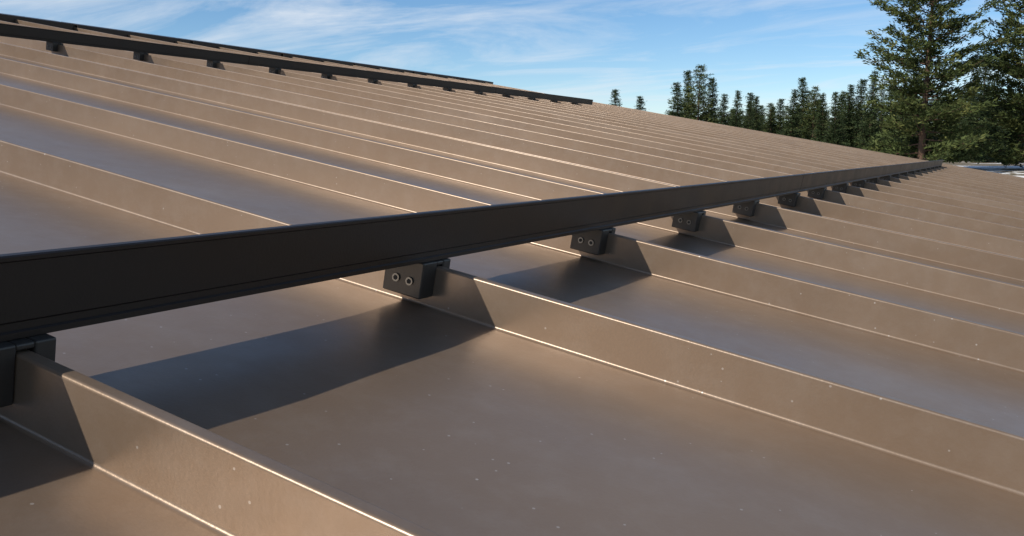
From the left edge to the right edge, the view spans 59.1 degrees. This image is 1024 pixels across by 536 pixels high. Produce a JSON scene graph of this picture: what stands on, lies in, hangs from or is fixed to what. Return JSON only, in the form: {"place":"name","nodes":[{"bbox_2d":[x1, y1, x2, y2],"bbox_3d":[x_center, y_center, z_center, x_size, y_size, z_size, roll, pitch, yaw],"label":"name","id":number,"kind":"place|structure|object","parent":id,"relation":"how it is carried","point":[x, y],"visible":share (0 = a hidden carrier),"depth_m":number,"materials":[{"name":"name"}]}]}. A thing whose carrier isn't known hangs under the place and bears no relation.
{"place":"outdoors","nodes":[
{"label":"outdoors","id":0,"kind":"place"},
{"bbox_2d":[0,0,1023,124],"label":"sky","id":1,"kind":"structure","parent":0,"point":[586,49],"materials":[{"name":"blue"}]},
{"bbox_2d":[927,160,1023,177],"bbox_3d":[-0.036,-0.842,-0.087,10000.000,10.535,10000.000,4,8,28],"label":"ground","id":2,"kind":"structure","parent":0,"point":[1010,169],"depth_m":73.57,"materials":[{"name":"grey"}]},
{"bbox_2d":[608,56,1023,162],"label":"distant pine forest","id":3,"kind":"object","parent":2,"relation":"on","point":[850,124],"visible":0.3,"depth_m":116.69,"materials":[{"name":"green plant"}]},
{"bbox_2d":[854,0,1023,163],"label":"pine tree","id":4,"kind":"object","parent":2,"relation":"on","point":[947,108],"visible":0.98,"depth_m":65.24,"materials":[{"name":"green plant"}]},
{"bbox_2d":[967,0,1023,167],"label":"pine tree","id":5,"kind":"object","parent":2,"relation":"on","point":[1013,66],"visible":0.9,"depth_m":67.92,"materials":[{"name":"green plant"}]},
{"bbox_3d":[-3.539,-0.615,5.115,16.362,1.634,13.234,4,8,28],"label":"roof deck","id":6,"kind":"object","parent":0,"visible":0},
{"bbox_2d":[0,13,492,83],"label":"ridge cap","id":7,"kind":"object","parent":6,"relation":"on","point":[53,23],"visible":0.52,"depth_m":6.78,"materials":[{"name":"paint"}]},
{"bbox_2d":[0,20,1023,535],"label":"standing seam roof panels","id":8,"kind":"object","parent":6,"relation":"on","point":[850,362],"visible":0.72,"depth_m":0.79,"materials":[{"name":"brown metal"}]},
{"bbox_2d":[73,24,463,80],"bbox_3d":[-3.465,-1.458,4.967,0.145,0.079,13.234,4,8,28],"label":"ridge vent closure","id":9,"kind":"object","parent":8,"relation":"on","point":[191,42],"visible":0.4,"depth_m":6.79,"materials":[{"name":"paint"}]},
{"bbox_2d":[0,23,592,104],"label":"snow guard rail","id":10,"kind":"object","parent":8,"relation":"on","point":[53,39],"visible":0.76,"depth_m":4.33,"materials":[{"name":"brown metal"}]},
{"bbox_2d":[0,160,942,407],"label":"snow guard rail","id":11,"kind":"object","parent":8,"relation":"on","point":[43,293],"visible":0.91,"depth_m":0.68,"materials":[{"name":"brown metal"}]}
]}

